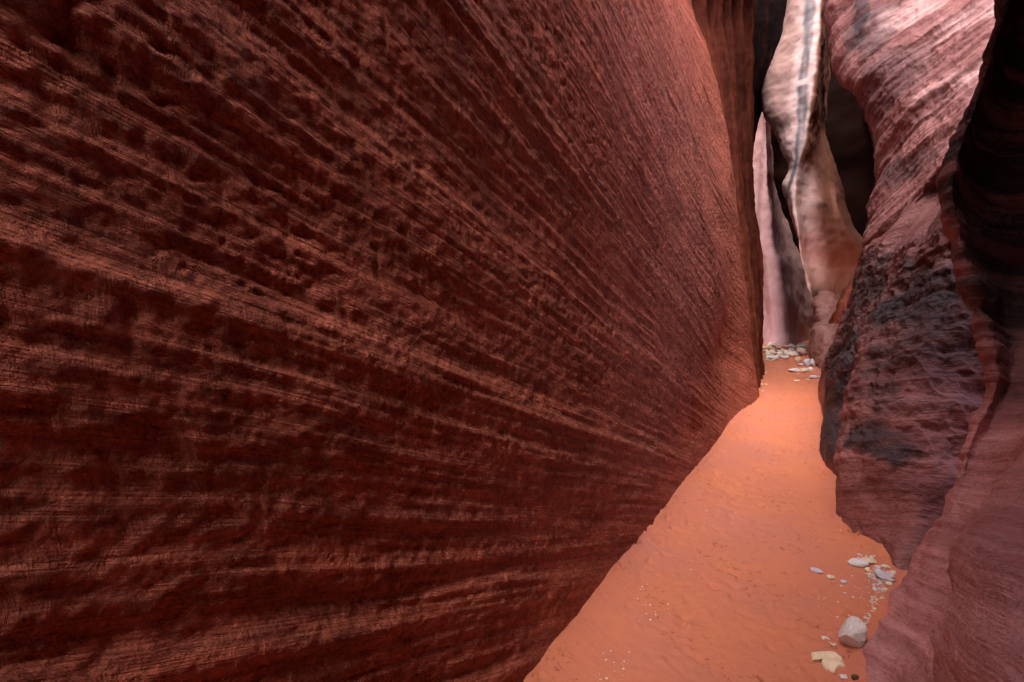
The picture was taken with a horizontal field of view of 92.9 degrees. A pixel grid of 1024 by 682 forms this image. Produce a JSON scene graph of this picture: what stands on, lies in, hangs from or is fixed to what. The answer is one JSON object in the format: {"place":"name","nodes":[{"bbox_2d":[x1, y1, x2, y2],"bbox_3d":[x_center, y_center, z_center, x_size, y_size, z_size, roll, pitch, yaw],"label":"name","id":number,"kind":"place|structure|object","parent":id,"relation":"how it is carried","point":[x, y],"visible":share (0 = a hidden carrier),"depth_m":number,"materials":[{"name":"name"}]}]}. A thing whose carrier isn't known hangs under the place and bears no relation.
{"place":"outdoors","nodes":[
{"label":"outdoors","id":0,"kind":"place"},
{"bbox_2d":[524,340,907,681],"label":"sand floor","id":1,"kind":"structure","parent":0,"point":[746,595],"depth_m":2.64,"materials":[{"name":"orange sand"}]},
{"bbox_2d":[0,0,758,681],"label":"rock wall","id":2,"kind":"structure","parent":1,"relation":"on","point":[374,340],"depth_m":1.34,"materials":[{"name":"red stone"}]},
{"bbox_2d":[691,0,786,387],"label":"rock wall","id":3,"kind":"structure","parent":1,"relation":"on","point":[742,38],"depth_m":9.65,"materials":[{"name":"stone"}]},
{"bbox_2d":[765,355,778,359],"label":"stone","id":4,"kind":"object","parent":1,"relation":"on","point":[772,356],"visible":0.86,"depth_m":12.46,"materials":[{"name":"stone"}]},
{"bbox_2d":[753,112,814,345],"bbox_3d":[10.507,-4.864,19.274,7.743,10.099,3.508,-4,7,-43],"label":"rock column","id":5,"kind":"object","parent":1,"relation":"on","point":[788,312],"visible":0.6,"depth_m":16.56,"materials":[{"name":"pink stone"}]},
{"bbox_2d":[783,351,798,355],"bbox_3d":[7.639,0.351,13.321,0.394,0.144,0.308,-2,5,-20],"label":"stone","id":6,"kind":"object","parent":1,"relation":"on","point":[789,352],"visible":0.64,"depth_m":13.24,"materials":[{"name":"stone"}]},
{"bbox_2d":[787,368,799,372],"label":"stone","id":7,"kind":"object","parent":1,"relation":"on","point":[794,370],"visible":0.98,"depth_m":10.13,"materials":[{"name":"stone"}]},
{"bbox_2d":[796,347,806,355],"bbox_3d":[7.914,0.302,13.298,0.232,0.259,0.335,4,6,39],"label":"boulder","id":8,"kind":"object","parent":1,"relation":"on","point":[801,351],"visible":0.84,"depth_m":13.18,"materials":[{"name":"beige stone"}]},
{"bbox_2d":[800,368,807,372],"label":"stone","id":9,"kind":"object","parent":1,"relation":"on","point":[803,370],"visible":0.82,"depth_m":10.07,"materials":[{"name":"beige stone"}]},
{"bbox_2d":[802,359,810,365],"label":"boulder","id":10,"kind":"object","parent":1,"relation":"on","point":[806,362],"visible":0.9,"depth_m":11.16,"materials":[{"name":"grey stone"}]},
{"bbox_2d":[761,0,862,299],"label":"rock fin","id":11,"kind":"object","parent":1,"relation":"on","point":[795,89],"visible":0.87,"depth_m":13.17,"materials":[{"name":"beige stone"}]},
{"bbox_2d":[809,375,819,378],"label":"stone","id":12,"kind":"object","parent":1,"relation":"on","point":[814,376],"visible":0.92,"depth_m":9.33,"materials":[{"name":"white stone"}]},
{"bbox_2d":[810,567,822,572],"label":"stone","id":13,"kind":"object","parent":1,"relation":"on","point":[815,570],"visible":1,"depth_m":2.69,"materials":[{"name":"white stone"}]},
{"bbox_2d":[770,63,874,252],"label":"rock wall","id":14,"kind":"structure","parent":1,"relation":"on","point":[848,136],"depth_m":19.00,"materials":[{"name":"brown stone"}]},
{"bbox_2d":[825,0,995,248],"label":"rock overhang","id":15,"kind":"object","parent":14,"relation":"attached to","point":[906,72],"visible":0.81,"depth_m":5.39,"materials":[{"name":"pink stone"}]},
{"bbox_2d":[828,278,853,323],"bbox_3d":[7.030,-1.063,9.912,1.439,1.419,0.401,-2,5,-25],"label":"rock flake","id":16,"kind":"object","parent":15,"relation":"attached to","point":[841,304],"visible":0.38,"depth_m":9.62,"materials":[{"name":"orange stone"}]},
{"bbox_2d":[808,318,838,367],"bbox_3d":[7.751,-0.190,11.616,1.158,1.890,3.429,3,5,28],"label":"boulder","id":17,"kind":"object","parent":1,"relation":"on","point":[822,337],"visible":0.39,"depth_m":11.02,"materials":[{"name":"pink stone"}]},
{"bbox_2d":[811,291,839,322],"bbox_3d":[8.160,-0.705,12.474,2.094,1.170,0.654,-5,7,-43],"label":"boulder","id":18,"kind":"object","parent":17,"relation":"on","point":[823,304],"visible":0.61,"depth_m":11.89,"materials":[{"name":"pink stone"}]},
{"bbox_2d":[811,651,844,672],"bbox_3d":[1.322,1.345,2.034,0.126,0.051,0.138,3,5,28],"label":"stone slab","id":19,"kind":"object","parent":1,"relation":"on","point":[832,661],"depth_m":2.03,"materials":[{"name":"beige stone"}]},
{"bbox_2d":[826,575,835,578],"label":"stone","id":20,"kind":"object","parent":1,"relation":"on","point":[830,576],"visible":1,"depth_m":2.63,"materials":[{"name":"beige stone"}]},
{"bbox_2d":[839,674,846,679],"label":"pebble","id":21,"kind":"object","parent":1,"relation":"on","point":[843,676],"visible":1,"depth_m":1.94,"materials":[{"name":"stone"}]},
{"bbox_2d":[838,616,867,647],"bbox_3d":[1.482,1.273,2.121,0.117,0.122,0.092,-1,5,-9],"label":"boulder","id":22,"kind":"object","parent":1,"relation":"on","point":[853,630],"visible":0.99,"depth_m":2.10,"materials":[{"name":"stone"}]},
{"bbox_2d":[851,674,858,679],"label":"stone","id":23,"kind":"object","parent":1,"relation":"on","point":[854,677],"visible":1,"depth_m":1.92,"materials":[{"name":"brown stone"}]},
{"bbox_2d":[847,558,868,567],"bbox_3d":[1.968,1.261,2.769,0.107,0.037,0.085,0,5,0],"label":"stone","id":24,"kind":"object","parent":1,"relation":"on","point":[857,562],"visible":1,"depth_m":2.75,"materials":[{"name":"stone"}]},
{"bbox_2d":[861,557,876,563],"bbox_3d":[2.045,1.259,2.789,0.081,0.028,0.065,0,5,0],"label":"stone","id":25,"kind":"object","parent":1,"relation":"on","point":[869,560],"visible":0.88,"depth_m":2.78,"materials":[{"name":"beige stone"}]},
{"bbox_2d":[874,570,894,579],"bbox_3d":[2.001,1.258,2.615,0.095,0.033,0.076,-1,5,-11],"label":"stone","id":26,"kind":"object","parent":1,"relation":"on","point":[880,574],"visible":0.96,"depth_m":2.60,"materials":[{"name":"grey stone"}]},
{"bbox_2d":[885,577,896,581],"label":"stone","id":27,"kind":"object","parent":1,"relation":"on","point":[890,579],"visible":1,"depth_m":2.56,"materials":[{"name":"beige stone"}]},
{"bbox_2d":[818,188,985,569],"bbox_3d":[5.168,-1.073,5.482,2.973,4.628,8.307,3,5,28],"label":"rock buttress","id":28,"kind":"object","parent":1,"relation":"on","point":[901,388],"visible":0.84,"depth_m":3.31,"materials":[{"name":"stone"}]},
{"bbox_2d":[863,0,1023,681],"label":"rock wall","id":29,"kind":"structure","parent":1,"relation":"on","point":[956,606],"depth_m":2.35,"materials":[{"name":"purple stone"}]}
]}

